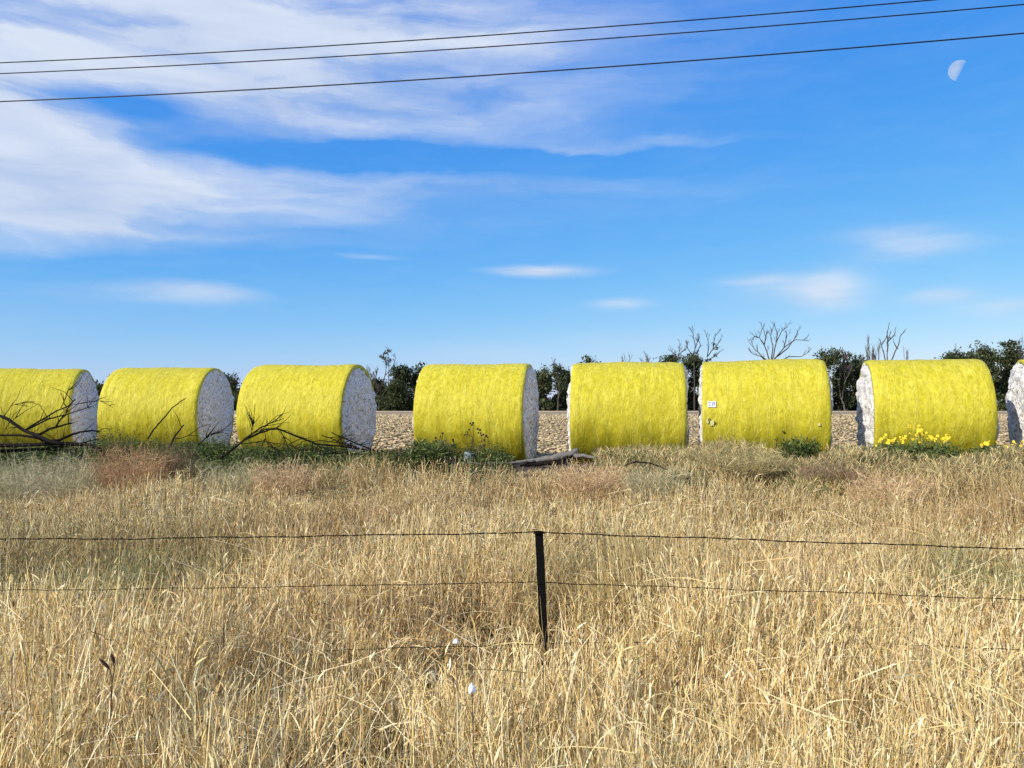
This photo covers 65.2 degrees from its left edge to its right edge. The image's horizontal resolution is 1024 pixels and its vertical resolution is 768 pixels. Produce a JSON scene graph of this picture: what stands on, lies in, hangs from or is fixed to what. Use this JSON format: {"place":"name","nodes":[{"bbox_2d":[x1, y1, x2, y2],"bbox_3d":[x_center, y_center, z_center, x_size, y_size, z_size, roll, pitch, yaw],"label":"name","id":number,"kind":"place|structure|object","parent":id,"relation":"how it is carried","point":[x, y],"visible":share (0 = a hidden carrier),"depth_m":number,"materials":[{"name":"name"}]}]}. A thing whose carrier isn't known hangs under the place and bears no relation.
{"place":"outdoors","nodes":[
{"label":"outdoors","id":0,"kind":"place"},
{"bbox_2d":[0,0,933,62],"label":"power line","id":1,"kind":"object","parent":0,"point":[479,35],"visible":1,"depth_m":21.89,"materials":[{"name":"black metal"}]},
{"bbox_2d":[0,408,1023,767],"bbox_3d":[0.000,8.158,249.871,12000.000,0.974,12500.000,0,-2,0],"label":"ground","id":2,"kind":"structure","parent":0,"point":[526,470],"depth_m":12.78,"materials":[{"name":"beige plant"}]},
{"bbox_2d":[0,373,113,453],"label":"fallen branch","id":3,"kind":"object","parent":2,"relation":"on","point":[46,442],"visible":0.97,"depth_m":15.88,"materials":[{"name":"brown wood"}]},
{"bbox_2d":[0,438,134,510],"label":"dry shrub","id":4,"kind":"object","parent":2,"relation":"on","point":[5,482],"visible":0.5,"depth_m":13.14,"materials":[{"name":"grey plant"}]},
{"bbox_2d":[95,380,103,396],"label":"leafy tree","id":5,"kind":"object","parent":2,"relation":"on","point":[99,386],"visible":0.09,"depth_m":194.65,"materials":[{"name":"green plant"}]},
{"bbox_2d":[99,653,114,766],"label":"seed stalk","id":6,"kind":"object","parent":2,"relation":"on","point":[104,663],"visible":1,"depth_m":2.87,"materials":[{"name":"brown plant"}]},
{"bbox_2d":[76,435,191,498],"bbox_3d":[-6.541,1.433,13.935,1.996,1.259,2.072,0,-2,0],"label":"dry shrub","id":7,"kind":"object","parent":2,"relation":"on","point":[108,470],"visible":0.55,"depth_m":13.60,"materials":[{"name":"brown plant"}]},
{"bbox_2d":[81,426,271,458],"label":"tall weeds","id":8,"kind":"object","parent":2,"relation":"on","point":[258,447],"visible":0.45,"depth_m":15.98,"materials":[{"name":"green plant"}]},
{"bbox_2d":[159,435,201,487],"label":"dry shrub","id":9,"kind":"object","parent":2,"relation":"on","point":[184,463],"visible":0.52,"depth_m":13.88,"materials":[{"name":"brown plant"}]},
{"bbox_2d":[169,407,209,449],"bbox_3d":[-6.178,0.847,15.324,0.757,0.821,0.115,1,-2,-24],"label":"dead stick","id":10,"kind":"object","parent":2,"relation":"on","point":[173,438],"visible":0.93,"depth_m":15.27,"materials":[{"name":"brown wood"}]},
{"bbox_2d":[0,454,389,510],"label":"pale weeds","id":11,"kind":"object","parent":2,"relation":"on","point":[199,468],"visible":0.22,"depth_m":14.12,"materials":[{"name":"beige plant"}]},
{"bbox_2d":[231,371,237,389],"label":"bare tree","id":12,"kind":"object","parent":2,"relation":"on","point":[235,381],"visible":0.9,"depth_m":197.67,"materials":[{"name":"grey plant"}]},
{"bbox_2d":[199,456,277,499],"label":"dry shrub","id":13,"kind":"object","parent":2,"relation":"on","point":[242,481],"visible":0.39,"depth_m":12.94,"materials":[{"name":"brown plant"}]},
{"bbox_2d":[0,437,515,495],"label":"green weeds","id":14,"kind":"object","parent":2,"relation":"on","point":[212,452],"visible":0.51,"depth_m":15.02,"materials":[{"name":"green plant"}]},
{"bbox_2d":[147,398,185,439],"bbox_3d":[-6.667,0.670,15.415,0.698,0.799,0.084,0,-2,-14],"label":"dead stick","id":15,"kind":"object","parent":14,"relation":"on","point":[148,437],"visible":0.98,"depth_m":15.39,"materials":[{"name":"brown wood"}]},
{"bbox_2d":[245,451,322,502],"bbox_3d":[-3.719,1.569,13.015,1.394,1.018,1.557,1,-2,-23],"label":"dry shrub","id":16,"kind":"object","parent":2,"relation":"on","point":[280,480],"visible":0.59,"depth_m":12.80,"materials":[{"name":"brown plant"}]},
{"bbox_2d":[197,404,382,460],"bbox_3d":[-4.116,0.981,14.887,3.419,1.232,1.054,0,-2,-9],"label":"fallen branch","id":17,"kind":"object","parent":2,"relation":"on","point":[349,445],"visible":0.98,"depth_m":14.94,"materials":[{"name":"brown wood"}]},
{"bbox_2d":[235,364,376,455],"bbox_3d":[-4.629,0.697,18.285,2.622,2.309,2.314,0,-2,10],"label":"cotton bale","id":18,"kind":"object","parent":2,"relation":"on","point":[323,400],"visible":0.74,"depth_m":17.34},
{"bbox_2d":[308,619,345,687],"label":"dead stalk","id":19,"kind":"object","parent":2,"relation":"on","point":[331,654],"visible":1,"depth_m":3.26,"materials":[{"name":"beige plant"}]},
{"bbox_2d":[405,362,426,404],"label":"leafy tree","id":20,"kind":"object","parent":2,"relation":"on","point":[415,374],"visible":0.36,"depth_m":200.97,"materials":[{"name":"green plant"}]},
{"bbox_2d":[338,444,517,492],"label":"brown weeds","id":21,"kind":"object","parent":2,"relation":"on","point":[403,454],"visible":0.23,"depth_m":13.97,"materials":[{"name":"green plant"}]},
{"bbox_2d":[403,429,457,471],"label":"leafy weed","id":22,"kind":"object","parent":2,"relation":"on","point":[428,451],"visible":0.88,"depth_m":14.08,"materials":[{"name":"green plant"}]},
{"bbox_2d":[453,639,459,763],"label":"cotton tuft","id":23,"kind":"object","parent":2,"relation":"on","point":[455,641],"visible":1,"depth_m":3.27,"materials":[{"name":"white plant"}]},
{"bbox_2d":[435,422,491,459],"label":"seed head weed","id":24,"kind":"object","parent":2,"relation":"on","point":[479,447],"visible":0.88,"depth_m":14.47,"materials":[{"name":"plant"}]},
{"bbox_2d":[464,451,473,460],"bbox_3d":[-0.776,1.297,14.372,0.192,0.166,0.192,6,-3,-17],"label":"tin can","id":25,"kind":"object","parent":2,"relation":"on","point":[468,453],"visible":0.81,"depth_m":14.29,"materials":[{"name":"silver metal"}]},
{"bbox_2d":[468,683,475,767],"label":"cotton tuft","id":26,"kind":"object","parent":2,"relation":"on","point":[472,689],"visible":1,"depth_m":2.59,"materials":[{"name":"white plant"}]},
{"bbox_2d":[412,363,538,461],"bbox_3d":[-0.743,0.692,17.693,2.534,2.287,2.335,0,-2,10],"label":"cotton bale","id":27,"kind":"object","parent":2,"relation":"on","point":[498,403],"visible":0.83,"depth_m":16.69},
{"bbox_2d":[0,526,1023,715],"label":"wire fence","id":28,"kind":"object","parent":2,"relation":"on","point":[540,567],"visible":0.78,"depth_m":4.57,"materials":[{"name":"black metal"}]},
{"bbox_2d":[446,448,605,466],"bbox_3d":[0.487,1.324,14.145,3.350,0.380,0.541,0,-2,4],"label":"fallen log","id":29,"kind":"object","parent":2,"relation":"on","point":[549,460],"visible":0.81,"depth_m":14.23,"materials":[{"name":"grey wood"}]},
{"bbox_2d":[545,366,570,410],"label":"leafy tree","id":30,"kind":"object","parent":2,"relation":"on","point":[564,394],"visible":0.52,"depth_m":200.00,"materials":[{"name":"green plant"}]},
{"bbox_2d":[551,357,568,410],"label":"tree","id":31,"kind":"object","parent":2,"relation":"on","point":[556,367],"visible":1,"depth_m":193.52,"materials":[{"name":"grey plant"}]},
{"bbox_2d":[582,354,600,362],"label":"leafy tree","id":32,"kind":"object","parent":2,"relation":"on","point":[588,359],"visible":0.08,"depth_m":197.43,"materials":[{"name":"green plant"}]},
{"bbox_2d":[543,451,642,509],"bbox_3d":[1.214,1.502,12.525,1.695,0.924,1.715,0,-2,0],"label":"dry shrub","id":33,"kind":"object","parent":2,"relation":"on","point":[596,484],"visible":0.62,"depth_m":12.30,"materials":[{"name":"beige plant"}]},
{"bbox_2d":[567,362,688,464],"bbox_3d":[2.474,0.672,17.086,2.549,2.294,2.339,0,-2,8],"label":"cotton bale","id":34,"kind":"object","parent":2,"relation":"on","point":[613,404],"visible":0.91,"depth_m":16.07},
{"bbox_2d":[241,455,1023,529],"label":"straw tufts","id":35,"kind":"object","parent":2,"relation":"on","point":[544,476],"visible":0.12,"depth_m":12.13,"materials":[{"name":"beige plant"}]},
{"bbox_2d":[614,461,707,512],"bbox_3d":[2.217,1.537,12.108,1.556,0.845,1.478,0,-2,0],"label":"dry shrub","id":36,"kind":"object","parent":2,"relation":"on","point":[638,479],"visible":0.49,"depth_m":11.93,"materials":[{"name":"beige plant"}]},
{"bbox_2d":[671,465,711,502],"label":"leafy weed","id":37,"kind":"object","parent":2,"relation":"on","point":[697,481],"visible":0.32,"depth_m":12.11,"materials":[{"name":"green plant"}]},
{"bbox_2d":[685,440,803,476],"bbox_3d":[3.742,1.180,13.181,1.975,0.658,1.917,1,-2,-33],"label":"dry shrub","id":38,"kind":"object","parent":2,"relation":"on","point":[765,465],"visible":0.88,"depth_m":12.78,"materials":[{"name":"beige plant"}]},
{"bbox_2d":[697,359,833,454],"bbox_3d":[5.151,0.644,16.486,2.595,2.318,2.333,0,-2,14],"label":"cotton bale","id":39,"kind":"object","parent":2,"relation":"on","point":[768,401],"visible":0.83,"depth_m":15.52,"materials":[{"name":"plastic"}]},
{"bbox_2d":[772,433,824,459],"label":"leafy weed","id":40,"kind":"object","parent":2,"relation":"on","point":[808,449],"visible":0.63,"depth_m":13.71,"materials":[{"name":"green plant"}]},
{"bbox_2d":[591,432,1023,504],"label":"olive weeds","id":41,"kind":"object","parent":2,"relation":"on","point":[908,462],"visible":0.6,"depth_m":12.69,"materials":[{"name":"beige plant"}]},
{"bbox_2d":[623,461,667,470],"bbox_3d":[2.162,1.324,12.916,0.753,0.164,0.108,0,-2,-6],"label":"dead stick","id":42,"kind":"object","parent":41,"relation":"on","point":[644,462],"visible":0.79,"depth_m":12.90,"materials":[{"name":"brown wood"}]},
{"bbox_2d":[594,445,1021,507],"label":"short green weeds","id":43,"kind":"object","parent":2,"relation":"on","point":[635,456],"visible":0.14,"depth_m":12.65,"materials":[{"name":"green plant"}]},
{"bbox_2d":[793,453,871,486],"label":"dry shrub","id":44,"kind":"object","parent":2,"relation":"on","point":[813,471],"visible":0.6,"depth_m":12.14,"materials":[{"name":"beige plant"}]},
{"bbox_2d":[831,449,897,467],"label":"leafy weed","id":45,"kind":"object","parent":2,"relation":"on","point":[864,458],"visible":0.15,"depth_m":12.60,"materials":[{"name":"green plant"}]},
{"bbox_2d":[861,336,876,363],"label":"bare tree","id":46,"kind":"object","parent":2,"relation":"on","point":[867,353],"visible":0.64,"depth_m":196.70,"materials":[{"name":"grey plant"}]},
{"bbox_2d":[872,340,881,359],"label":"bare tree","id":47,"kind":"object","parent":2,"relation":"on","point":[877,350],"visible":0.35,"depth_m":193.72,"materials":[{"name":"grey plant"}]},
{"bbox_2d":[835,465,946,511],"bbox_3d":[5.437,1.480,11.569,1.567,0.762,1.536,0,-2,0],"label":"dry shrub","id":48,"kind":"object","parent":2,"relation":"on","point":[880,485],"visible":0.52,"depth_m":11.34,"materials":[{"name":"beige plant"}]},
{"bbox_2d":[862,425,972,463],"bbox_3d":[6.669,1.087,13.316,1.773,0.827,1.239,0,-2,0],"label":"flowering weed","id":49,"kind":"object","parent":2,"relation":"on","point":[929,449],"visible":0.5,"depth_m":13.21,"materials":[{"name":"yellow plant"}]},
{"bbox_2d":[855,359,999,454],"bbox_3d":[8.163,0.645,15.931,2.283,2.286,2.344,0,-2,15],"label":"cotton bale","id":50,"kind":"object","parent":2,"relation":"on","point":[956,400],"visible":0.73,"depth_m":14.99},
{"bbox_2d":[934,350,958,358],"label":"leafy tree","id":51,"kind":"object","parent":2,"relation":"on","point":[949,356],"visible":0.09,"depth_m":193.80,"materials":[{"name":"green plant"}]},
{"bbox_2d":[965,346,984,359],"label":"leafy tree","id":52,"kind":"object","parent":2,"relation":"on","point":[973,352],"visible":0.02,"depth_m":204.11,"materials":[{"name":"green plant"}]},
{"bbox_2d":[962,441,1013,460],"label":"flowering weed","id":53,"kind":"object","parent":2,"relation":"on","point":[986,447],"visible":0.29,"depth_m":13.04,"materials":[{"name":"green plant"}]},
{"bbox_2d":[992,367,1010,410],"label":"leafy tree","id":54,"kind":"object","parent":2,"relation":"on","point":[1004,379],"visible":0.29,"depth_m":203.83,"materials":[{"name":"green plant"}]},
{"bbox_2d":[987,440,1023,464],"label":"flowering weed","id":55,"kind":"object","parent":2,"relation":"on","point":[1013,441],"visible":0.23,"depth_m":13.06,"materials":[{"name":"yellow plant"}]},
{"bbox_2d":[997,349,1023,380],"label":"leafy tree","id":56,"kind":"object","parent":2,"relation":"on","point":[1008,367],"visible":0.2,"depth_m":200.20,"materials":[{"name":"green plant"}]},
{"bbox_2d":[1005,359,1023,447],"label":"cotton bale","id":57,"kind":"object","parent":2,"relation":"on","point":[1014,399],"visible":0.84,"depth_m":15.77},
{"bbox_2d":[0,32,1023,101],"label":"power line","id":58,"kind":"object","parent":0,"point":[530,72],"visible":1,"depth_m":23.26,"materials":[{"name":"black metal"}]},
{"bbox_2d":[0,4,1023,73],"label":"power line","id":59,"kind":"object","parent":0,"point":[528,43],"visible":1,"depth_m":22.12,"materials":[{"name":"black metal"}]},
{"bbox_2d":[0,0,1023,403],"label":"sky","id":60,"kind":"structure","parent":0,"point":[844,195],"materials":[{"name":"blue"}]},
{"bbox_2d":[96,412,1009,463],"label":"field","id":61,"kind":"structure","parent":0,"point":[558,443],"depth_m":37.31,"materials":[{"name":"beige plant"}]},
{"bbox_2d":[0,368,98,448],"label":"cotton bale","id":62,"kind":"object","parent":61,"relation":"on","point":[38,385],"visible":0.69,"depth_m":19.26},
{"bbox_2d":[97,367,233,449],"bbox_3d":[-8.262,0.736,19.290,2.499,2.286,2.356,0,-2,2],"label":"cotton bale","id":63,"kind":"object","parent":61,"relation":"on","point":[143,400],"visible":0.74,"depth_m":18.28},
{"bbox_2d":[234,410,1006,411],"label":"field margin","id":64,"kind":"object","parent":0,"point":[566,411],"visible":0.07,"depth_m":179.01,"materials":[{"name":"soil"}]},
{"bbox_2d":[224,372,241,406],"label":"leafy tree","id":65,"kind":"object","parent":64,"relation":"on","point":[229,378],"visible":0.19,"depth_m":197.78,"materials":[{"name":"green plant"}]},
{"bbox_2d":[366,364,380,394],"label":"bare tree","id":66,"kind":"object","parent":64,"relation":"on","point":[374,375],"visible":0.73,"depth_m":195.76,"materials":[{"name":"grey plant"}]},
{"bbox_2d":[371,377,387,406],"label":"leafy tree","id":67,"kind":"object","parent":64,"relation":"on","point":[379,382],"visible":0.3,"depth_m":199.48,"materials":[{"name":"green plant"}]},
{"bbox_2d":[367,345,401,405],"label":"tree","id":68,"kind":"object","parent":64,"relation":"on","point":[391,374],"visible":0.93,"depth_m":195.98,"materials":[{"name":"grey plant"}]},
{"bbox_2d":[375,378,411,410],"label":"leafy tree","id":69,"kind":"object","parent":64,"relation":"on","point":[397,392],"visible":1,"depth_m":193.59,"materials":[{"name":"green plant"}]},
{"bbox_2d":[390,363,415,410],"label":"leafy tree","id":70,"kind":"object","parent":64,"relation":"on","point":[406,375],"visible":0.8,"depth_m":197.83,"materials":[{"name":"green plant"}]},
{"bbox_2d":[534,364,560,410],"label":"leafy tree","id":71,"kind":"object","parent":64,"relation":"on","point":[545,381],"visible":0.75,"depth_m":195.86,"materials":[{"name":"green plant"}]},
{"bbox_2d":[232,389,1004,410],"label":"scrub","id":72,"kind":"object","parent":64,"relation":"on","point":[838,404],"visible":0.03,"depth_m":205.02,"materials":[{"name":"green plant"}]},
{"bbox_2d":[653,351,690,394],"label":"leafy tree","id":73,"kind":"object","parent":64,"relation":"on","point":[668,359],"visible":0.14,"depth_m":197.21,"materials":[{"name":"green plant"}]},
{"bbox_2d":[669,338,688,362],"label":"bare tree","id":74,"kind":"object","parent":64,"relation":"on","point":[676,356],"visible":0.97,"depth_m":196.11,"materials":[{"name":"grey plant"}]},
{"bbox_2d":[679,353,702,410],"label":"leafy tree","id":75,"kind":"object","parent":64,"relation":"on","point":[690,366],"visible":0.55,"depth_m":202.48,"materials":[{"name":"green plant"}]},
{"bbox_2d":[683,325,703,409],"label":"bare tree","id":76,"kind":"object","parent":64,"relation":"on","point":[694,354],"visible":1,"depth_m":194.11,"materials":[{"name":"brown plant"}]},
{"bbox_2d":[702,329,723,361],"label":"bare tree","id":77,"kind":"object","parent":64,"relation":"on","point":[713,343],"visible":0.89,"depth_m":197.04,"materials":[{"name":"grey plant"}]},
{"bbox_2d":[748,320,811,359],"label":"bare tree","id":78,"kind":"object","parent":64,"relation":"on","point":[784,346],"visible":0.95,"depth_m":189.98,"materials":[{"name":"brown plant"}]},
{"bbox_2d":[812,347,843,409],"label":"leafy tree","id":79,"kind":"object","parent":64,"relation":"on","point":[831,360],"visible":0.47,"depth_m":195.90,"materials":[{"name":"green plant"}]},
{"bbox_2d":[831,347,854,410],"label":"tree","id":80,"kind":"object","parent":64,"relation":"on","point":[845,357],"visible":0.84,"depth_m":197.66,"materials":[{"name":"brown plant"}]},
{"bbox_2d":[829,353,859,410],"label":"leafy tree","id":81,"kind":"object","parent":64,"relation":"on","point":[851,376],"visible":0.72,"depth_m":200.00,"materials":[{"name":"green plant"}]},
{"bbox_2d":[848,354,870,409],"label":"leafy tree","id":82,"kind":"object","parent":64,"relation":"on","point":[857,363],"visible":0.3,"depth_m":204.50,"materials":[{"name":"green plant"}]},
{"bbox_2d":[879,323,905,359],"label":"bare tree","id":83,"kind":"object","parent":64,"relation":"on","point":[888,339],"visible":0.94,"depth_m":193.51,"materials":[{"name":"grey plant"}]},
{"bbox_2d":[951,346,974,358],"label":"leafy tree","id":84,"kind":"object","parent":64,"relation":"on","point":[962,355],"visible":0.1,"depth_m":197.72,"materials":[{"name":"green plant"}]},
{"bbox_2d":[969,340,1008,410],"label":"leafy tree","id":85,"kind":"object","parent":64,"relation":"on","point":[991,357],"visible":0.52,"depth_m":195.48,"materials":[{"name":"green plant"}]},
{"bbox_2d":[994,339,1023,409],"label":"leafy tree","id":86,"kind":"object","parent":64,"relation":"on","point":[1011,345],"visible":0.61,"depth_m":199.10,"materials":[{"name":"green plant"}]},
{"bbox_2d":[1015,337,1023,359],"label":"bare tree","id":87,"kind":"object","parent":64,"relation":"on","point":[1019,351],"visible":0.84,"depth_m":190.47,"materials":[{"name":"green plant"}]}
]}

